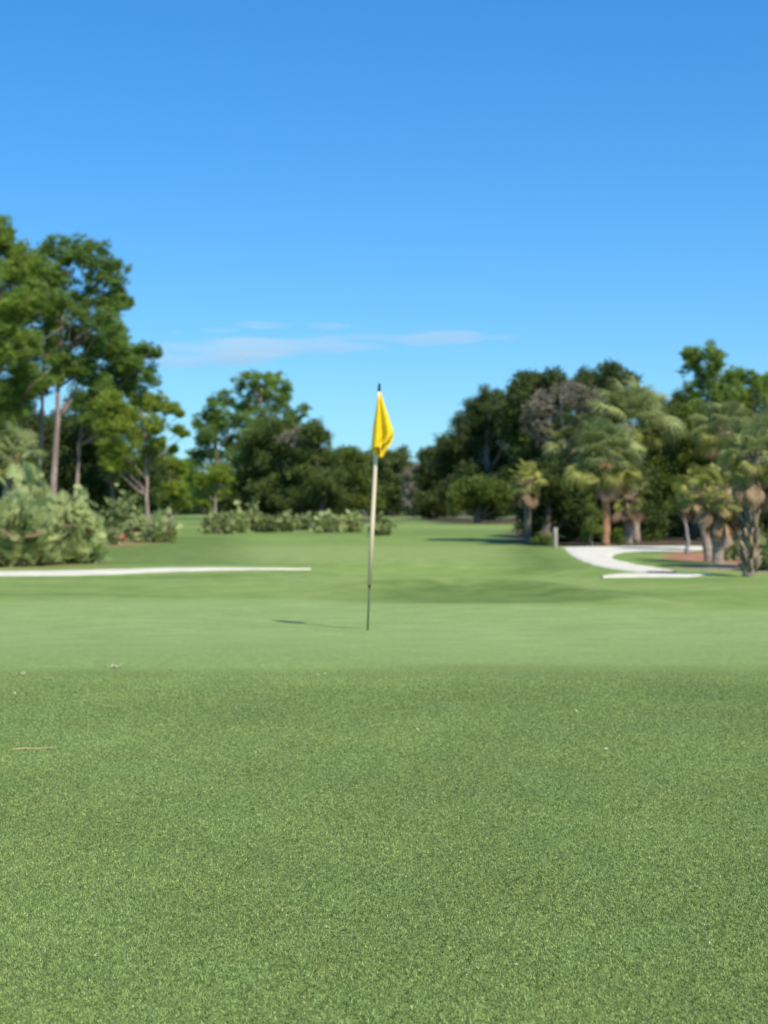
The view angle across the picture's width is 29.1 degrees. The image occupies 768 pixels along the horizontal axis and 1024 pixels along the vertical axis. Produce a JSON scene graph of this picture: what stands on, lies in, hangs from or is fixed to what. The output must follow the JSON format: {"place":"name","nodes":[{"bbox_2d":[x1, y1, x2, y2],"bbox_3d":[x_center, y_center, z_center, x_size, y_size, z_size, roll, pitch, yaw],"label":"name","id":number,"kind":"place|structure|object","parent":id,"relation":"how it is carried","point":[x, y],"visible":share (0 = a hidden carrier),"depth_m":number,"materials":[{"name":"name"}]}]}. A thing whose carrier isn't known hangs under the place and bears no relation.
{"place":"outdoors","nodes":[
{"label":"outdoors","id":0,"kind":"place"},
{"bbox_2d":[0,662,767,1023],"bbox_3d":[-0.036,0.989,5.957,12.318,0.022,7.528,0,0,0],"label":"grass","id":1,"kind":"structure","parent":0,"point":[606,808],"depth_m":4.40,"materials":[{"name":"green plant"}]},
{"bbox_2d":[0,512,767,1023],"bbox_3d":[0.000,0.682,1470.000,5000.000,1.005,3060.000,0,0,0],"label":"ground","id":2,"kind":"structure","parent":0,"point":[464,592],"depth_m":9.71,"materials":[{"name":"green plant"}]},
{"bbox_2d":[0,411,25,501],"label":"oak tree","id":3,"kind":"object","parent":2,"relation":"on","point":[1,485],"visible":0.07,"depth_m":73.48,"materials":[{"name":"green plant"}]},
{"bbox_2d":[0,420,48,500],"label":"palm tree","id":4,"kind":"object","parent":2,"relation":"on","point":[12,437],"visible":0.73,"depth_m":35.82,"materials":[{"name":"green plant"}]},
{"bbox_2d":[10,451,53,524],"bbox_3d":[-7.471,-0.116,31.560,1.110,2.421,1.054,0,0,-40],"label":"palmetto bush","id":5,"kind":"object","parent":2,"relation":"on","point":[32,476],"visible":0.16,"depth_m":31.39,"materials":[{"name":"green plant"}]},
{"bbox_2d":[0,213,64,432],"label":"pine tree","id":6,"kind":"object","parent":2,"relation":"on","point":[16,300],"visible":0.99,"depth_m":59.75,"materials":[{"name":"green plant"}]},
{"bbox_2d":[10,747,57,749],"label":"dry twig","id":7,"kind":"object","parent":2,"relation":"on","point":[34,748],"visible":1,"depth_m":6.18,"materials":[{"name":"beige wood"}]},
{"bbox_2d":[0,462,76,566],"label":"palmetto bush","id":8,"kind":"object","parent":2,"relation":"on","point":[24,531],"visible":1,"depth_m":26.93,"materials":[{"name":"green plant"}]},
{"bbox_2d":[6,246,75,510],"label":"pine tree","id":9,"kind":"object","parent":2,"relation":"on","point":[48,327],"visible":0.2,"depth_m":65.93,"materials":[{"name":"green plant"}]},
{"bbox_2d":[14,407,105,515],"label":"oak tree","id":10,"kind":"object","parent":2,"relation":"on","point":[67,460],"visible":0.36,"depth_m":76.52,"materials":[{"name":"green plant"}]},
{"bbox_2d":[41,483,112,563],"bbox_3d":[-5.971,0.260,28.487,1.554,1.646,1.566,0,0,0],"label":"palmetto bush","id":11,"kind":"object","parent":2,"relation":"on","point":[78,520],"visible":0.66,"depth_m":28.25,"materials":[{"name":"green plant"}]},
{"bbox_2d":[35,231,135,501],"bbox_3d":[-12.526,-5.448,62.102,4.246,12.827,4.142,0,0,0],"label":"pine tree","id":12,"kind":"object","parent":2,"relation":"on","point":[82,368],"visible":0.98,"depth_m":61.69,"materials":[{"name":"green plant"}]},
{"bbox_2d":[99,466,124,526],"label":"palm tree","id":13,"kind":"object","parent":2,"relation":"on","point":[113,478],"visible":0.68,"depth_m":59.89,"materials":[{"name":"green plant"}]},
{"bbox_2d":[61,314,163,494],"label":"pine tree","id":14,"kind":"object","parent":2,"relation":"on","point":[128,375],"visible":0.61,"depth_m":69.89,"materials":[{"name":"green plant"}]},
{"bbox_2d":[101,525,123,544],"bbox_3d":[-8.332,0.739,44.528,1.034,0.678,0.975,0,0,0],"label":"palmetto bush","id":15,"kind":"object","parent":2,"relation":"on","point":[113,535],"visible":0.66,"depth_m":44.38,"materials":[{"name":"green plant"}]},
{"bbox_2d":[65,418,171,527],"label":"oak tree","id":16,"kind":"object","parent":2,"relation":"on","point":[90,483],"visible":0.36,"depth_m":74.88,"materials":[{"name":"green plant"}]},
{"bbox_2d":[96,483,145,532],"bbox_3d":[-9.628,-0.003,54.005,1.957,2.119,1.758,0,0,-18],"label":"palmetto bush","id":17,"kind":"object","parent":2,"relation":"on","point":[118,511],"visible":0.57,"depth_m":53.76,"materials":[{"name":"green plant"}]},
{"bbox_2d":[122,518,140,540],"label":"palmetto bush","id":18,"kind":"object","parent":2,"relation":"on","point":[126,530],"visible":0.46,"depth_m":48.86,"materials":[{"name":"green plant"}]},
{"bbox_2d":[84,387,191,522],"bbox_3d":[-9.588,-1.973,57.904,4.133,6.028,4.132,0,0,0],"label":"pine tree","id":19,"kind":"object","parent":2,"relation":"on","point":[108,408],"visible":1,"depth_m":57.31,"materials":[{"name":"green plant"}]},
{"bbox_2d":[141,495,168,514],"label":"tree","id":20,"kind":"object","parent":2,"relation":"on","point":[151,509],"visible":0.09,"depth_m":154.17,"materials":[{"name":"green plant"}]},
{"bbox_2d":[0,567,310,575],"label":"cart path","id":21,"kind":"structure","parent":2,"relation":"on","point":[81,572],"depth_m":24.34,"materials":[{"name":"white concrete"}]},
{"bbox_2d":[131,507,182,542],"bbox_3d":[-7.244,0.424,46.953,1.717,1.259,1.687,0,0,0],"label":"palmetto bush","id":22,"kind":"object","parent":2,"relation":"on","point":[155,528],"visible":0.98,"depth_m":46.71,"materials":[{"name":"green plant"}]},
{"bbox_2d":[153,455,193,520],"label":"pine tree","id":23,"kind":"object","parent":2,"relation":"on","point":[177,491],"visible":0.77,"depth_m":80.03,"materials":[{"name":"green plant"}]},
{"bbox_2d":[155,463,197,515],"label":"tree","id":24,"kind":"object","parent":2,"relation":"on","point":[186,510],"visible":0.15,"depth_m":149.81,"materials":[{"name":"green plant"}]},
{"bbox_2d":[190,463,237,516],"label":"pine tree","id":25,"kind":"object","parent":2,"relation":"on","point":[218,475],"visible":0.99,"depth_m":85.97,"materials":[{"name":"green plant"}]},
{"bbox_2d":[181,387,252,518],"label":"pine tree","id":26,"kind":"object","parent":2,"relation":"on","point":[216,420],"visible":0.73,"depth_m":107.46,"materials":[{"name":"green plant"}]},
{"bbox_2d":[197,510,237,533],"bbox_3d":[-7.101,0.473,64.087,1.774,1.145,1.533,0,0,27],"label":"palmetto bush","id":27,"kind":"object","parent":2,"relation":"on","point":[225,524],"visible":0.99,"depth_m":63.75,"materials":[{"name":"green plant"}]},
{"bbox_2d":[230,499,250,532],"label":"palmetto bush","id":28,"kind":"object","parent":2,"relation":"on","point":[242,519],"visible":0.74,"depth_m":65.80,"materials":[{"name":"green plant"}]},
{"bbox_2d":[244,496,260,530],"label":"palmetto bush","id":29,"kind":"object","parent":2,"relation":"on","point":[254,513],"visible":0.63,"depth_m":69.86,"materials":[{"name":"green plant"}]},
{"bbox_2d":[229,369,294,437],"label":"pine tree","id":30,"kind":"object","parent":2,"relation":"on","point":[263,393],"visible":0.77,"depth_m":111.94,"materials":[{"name":"green plant"}]},
{"bbox_2d":[216,405,314,519],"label":"oak tree","id":31,"kind":"object","parent":2,"relation":"on","point":[261,474],"visible":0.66,"depth_m":103.11,"materials":[{"name":"green plant"}]},
{"bbox_2d":[253,512,283,531],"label":"palmetto bush","id":32,"kind":"object","parent":2,"relation":"on","point":[267,523],"visible":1,"depth_m":66.83,"materials":[{"name":"green plant"}]},
{"bbox_2d":[277,509,296,531],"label":"palmetto bush","id":33,"kind":"object","parent":2,"relation":"on","point":[288,522],"visible":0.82,"depth_m":67.82,"materials":[{"name":"green plant"}]},
{"bbox_2d":[278,402,313,425],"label":"pine tree","id":34,"kind":"object","parent":2,"relation":"on","point":[297,418],"visible":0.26,"depth_m":109.30,"materials":[{"name":"green plant"}]},
{"bbox_2d":[273,423,321,515],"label":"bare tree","id":35,"kind":"object","parent":2,"relation":"on","point":[289,435],"visible":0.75,"depth_m":100.96,"materials":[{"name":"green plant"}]},
{"bbox_2d":[295,510,314,529],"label":"palmetto bush","id":36,"kind":"object","parent":2,"relation":"on","point":[303,523],"visible":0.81,"depth_m":71.77,"materials":[{"name":"green plant"}]},
{"bbox_2d":[266,416,354,519],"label":"oak tree","id":37,"kind":"object","parent":2,"relation":"on","point":[317,474],"visible":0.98,"depth_m":99.85,"materials":[{"name":"green plant"}]},
{"bbox_2d":[308,509,346,532],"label":"palmetto bush","id":38,"kind":"object","parent":2,"relation":"on","point":[329,522],"visible":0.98,"depth_m":65.75,"materials":[{"name":"green plant"}]},
{"bbox_2d":[340,508,364,531],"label":"palmetto bush","id":39,"kind":"object","parent":2,"relation":"on","point":[350,523],"visible":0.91,"depth_m":66.80,"materials":[{"name":"green plant"}]},
{"bbox_2d":[332,444,385,515],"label":"oak tree","id":40,"kind":"object","parent":2,"relation":"on","point":[359,483],"visible":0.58,"depth_m":116.61,"materials":[{"name":"green plant"}]},
{"bbox_2d":[364,445,381,516],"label":"tree","id":41,"kind":"object","parent":2,"relation":"on","point":[371,457],"visible":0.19,"depth_m":171.18,"materials":[{"name":"green plant"}]},
{"bbox_2d":[367,383,393,629],"bbox_3d":[-0.034,0.000,12.739,0.237,2.219,0.139,0,0,0],"label":"golf flagstick","id":42,"kind":"object","parent":2,"relation":"on","point":[382,435],"visible":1,"depth_m":12.74,"materials":[{"name":"metal"}]},
{"bbox_2d":[367,511,396,535],"bbox_3d":[-0.105,0.497,60.014,1.270,1.114,1.121,0,0,0],"label":"palmetto bush","id":43,"kind":"object","parent":2,"relation":"on","point":[382,526],"visible":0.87,"depth_m":59.82,"materials":[{"name":"green plant"}]},
{"bbox_2d":[45,448,719,515],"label":"wood","id":44,"kind":"object","parent":2,"relation":"on","point":[200,510],"visible":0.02,"depth_m":251.50,"materials":[{"name":"green plant"}]},
{"bbox_2d":[368,444,417,516],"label":"tree","id":45,"kind":"object","parent":2,"relation":"on","point":[390,464],"visible":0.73,"depth_m":164.17,"materials":[{"name":"green plant"}]},
{"bbox_2d":[399,461,419,516],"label":"tree","id":46,"kind":"object","parent":2,"relation":"on","point":[410,488],"visible":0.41,"depth_m":157.74,"materials":[{"name":"grey plant"}]},
{"bbox_2d":[411,436,464,518],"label":"oak tree","id":47,"kind":"object","parent":2,"relation":"on","point":[428,505],"visible":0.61,"depth_m":115.47,"materials":[{"name":"green plant"}]},
{"bbox_2d":[422,381,522,520],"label":"oak tree","id":48,"kind":"object","parent":2,"relation":"on","point":[459,454],"visible":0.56,"depth_m":104.23,"materials":[{"name":"green plant"}]},
{"bbox_2d":[444,473,515,523],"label":"oak tree","id":49,"kind":"object","parent":2,"relation":"on","point":[485,499],"visible":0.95,"depth_m":91.15,"materials":[{"name":"green plant"}]},
{"bbox_2d":[509,457,548,544],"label":"palm tree","id":50,"kind":"object","parent":2,"relation":"on","point":[526,499],"visible":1,"depth_m":45.90,"materials":[{"name":"green plant"}]},
{"bbox_2d":[489,365,579,541],"bbox_3d":[5.384,-1.971,50.212,3.452,6.098,4.242,0,0,0],"label":"oak tree","id":51,"kind":"object","parent":2,"relation":"on","point":[526,385],"visible":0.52,"depth_m":50.09,"materials":[{"name":"green plant"}]},
{"bbox_2d":[529,531,552,545],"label":"shrub","id":52,"kind":"object","parent":2,"relation":"on","point":[543,539],"visible":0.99,"depth_m":42.96,"materials":[{"name":"green plant"}]},
{"bbox_2d":[504,457,600,542],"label":"oak tree","id":53,"kind":"object","parent":2,"relation":"on","point":[559,507],"visible":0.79,"depth_m":47.42,"materials":[{"name":"green plant"}]},
{"bbox_2d":[553,528,557,547],"bbox_3d":[4.653,0.756,40.200,0.131,0.660,0.134,0,0,0],"label":"wooden post","id":54,"kind":"object","parent":2,"relation":"on","point":[555,537],"visible":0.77,"depth_m":40.14,"materials":[{"name":"grey wood"}]},
{"bbox_2d":[518,380,607,541],"bbox_3d":[5.952,-1.674,48.729,3.064,5.453,1.790,0,0,17],"label":"bare tree","id":55,"kind":"object","parent":2,"relation":"on","point":[538,417],"visible":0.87,"depth_m":48.56,"materials":[{"name":"grey plant"}]},
{"bbox_2d":[535,410,606,540],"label":"palm tree","id":56,"kind":"object","parent":2,"relation":"on","point":[560,434],"visible":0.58,"depth_m":48.55,"materials":[{"name":"green plant"}]},
{"bbox_2d":[577,491,605,545],"bbox_3d":[6.017,0.228,42.909,0.934,1.659,0.848,0,0,-43],"label":"shrub","id":57,"kind":"object","parent":2,"relation":"on","point":[591,528],"visible":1,"depth_m":42.87,"materials":[{"name":"green plant"}]},
{"bbox_2d":[561,414,650,545],"bbox_3d":[6.553,-0.944,43.362,2.806,3.997,2.829,0,0,0],"label":"palm tree","id":58,"kind":"object","parent":2,"relation":"on","point":[598,435],"visible":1,"depth_m":43.12,"materials":[{"name":"green plant"}]},
{"bbox_2d":[568,356,646,537],"bbox_3d":[8.105,-2.355,55.819,3.912,6.796,5.745,0,0,18],"label":"oak tree","id":59,"kind":"object","parent":2,"relation":"on","point":[613,370],"visible":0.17,"depth_m":55.01,"materials":[{"name":"green plant"}]},
{"bbox_2d":[611,527,626,545],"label":"shrub","id":60,"kind":"object","parent":2,"relation":"on","point":[617,539],"visible":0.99,"depth_m":43.32,"materials":[{"name":"green plant"}]},
{"bbox_2d":[610,476,652,542],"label":"palm tree","id":61,"kind":"object","parent":2,"relation":"on","point":[631,503],"visible":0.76,"depth_m":46.35,"materials":[{"name":"green plant"}]},
{"bbox_2d":[561,546,702,572],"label":"cart path","id":62,"kind":"structure","parent":2,"relation":"on","point":[598,556],"depth_m":34.34,"materials":[{"name":"white concrete"}]},
{"bbox_2d":[577,374,689,542],"bbox_3d":[7.983,-1.741,46.916,3.580,5.532,3.283,0,0,0],"label":"palm tree","id":63,"kind":"object","parent":2,"relation":"on","point":[626,404],"visible":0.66,"depth_m":46.51,"materials":[{"name":"green plant"}]},
{"bbox_2d":[581,464,690,540],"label":"oak tree","id":64,"kind":"object","parent":2,"relation":"on","point":[658,524],"visible":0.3,"depth_m":48.90,"materials":[{"name":"green plant"}]},
{"bbox_2d":[601,573,709,577],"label":"cart path","id":65,"kind":"structure","parent":2,"relation":"on","point":[651,575],"depth_m":23.01,"materials":[{"name":"white concrete"}]},
{"bbox_2d":[634,383,705,475],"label":"oak tree","id":66,"kind":"object","parent":2,"relation":"on","point":[679,396],"visible":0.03,"depth_m":87.26,"materials":[{"name":"green plant"}]},
{"bbox_2d":[663,482,694,553],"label":"palm tree","id":67,"kind":"object","parent":2,"relation":"on","point":[672,511],"visible":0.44,"depth_m":36.06,"materials":[{"name":"green plant"}]},
{"bbox_2d":[640,399,719,539],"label":"oak tree","id":68,"kind":"object","parent":2,"relation":"on","point":[678,460],"visible":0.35,"depth_m":49.53,"materials":[{"name":"green plant"}]},
{"bbox_2d":[666,488,719,537],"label":"oak tree","id":69,"kind":"object","parent":2,"relation":"on","point":[698,534],"visible":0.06,"depth_m":54.46,"materials":[{"name":"green plant"}]},
{"bbox_2d":[670,462,717,561],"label":"palm tree","id":70,"kind":"object","parent":2,"relation":"on","point":[687,508],"visible":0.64,"depth_m":29.93,"materials":[{"name":"green plant"}]},
{"bbox_2d":[675,337,730,410],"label":"pine tree","id":71,"kind":"object","parent":2,"relation":"on","point":[704,381],"visible":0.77,"depth_m":77.64,"materials":[{"name":"green plant"}]},
{"bbox_2d":[685,462,742,563],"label":"palm tree","id":72,"kind":"object","parent":2,"relation":"on","point":[718,519],"visible":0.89,"depth_m":28.39,"materials":[{"name":"green plant"}]},
{"bbox_2d":[683,399,758,549],"bbox_3d":[8.775,-0.900,38.071,1.889,3.983,2.144,0,0,39],"label":"palm tree","id":73,"kind":"object","parent":2,"relation":"on","point":[706,438],"visible":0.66,"depth_m":37.80,"materials":[{"name":"green plant"}]},
{"bbox_2d":[723,539,740,560],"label":"palmetto bush","id":74,"kind":"object","parent":2,"relation":"on","point":[731,553],"visible":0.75,"depth_m":30.90,"materials":[{"name":"green plant"}]},
{"bbox_2d":[712,415,767,540],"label":"oak tree","id":75,"kind":"object","parent":2,"relation":"on","point":[763,523],"visible":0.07,"depth_m":47.45,"materials":[{"name":"green plant"}]},
{"bbox_2d":[713,416,767,576],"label":"palm tree","id":76,"kind":"object","parent":2,"relation":"on","point":[749,493],"visible":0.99,"depth_m":22.90,"materials":[{"name":"green plant"}]},
{"bbox_2d":[720,365,767,424],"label":"pine tree","id":77,"kind":"object","parent":2,"relation":"on","point":[743,394],"visible":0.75,"depth_m":69.79,"materials":[{"name":"green plant"}]},
{"bbox_2d":[728,396,767,513],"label":"palm tree","id":78,"kind":"object","parent":2,"relation":"on","point":[757,418],"visible":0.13,"depth_m":25.83,"materials":[{"name":"green plant"}]},
{"bbox_2d":[758,530,767,570],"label":"palmetto bush","id":79,"kind":"object","parent":2,"relation":"on","point":[763,544],"visible":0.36,"depth_m":25.34,"materials":[{"name":"green plant"}]},
{"bbox_2d":[0,0,767,511],"label":"sky","id":80,"kind":"structure","parent":0,"point":[429,202],"materials":[{"name":"blue"}]}
]}

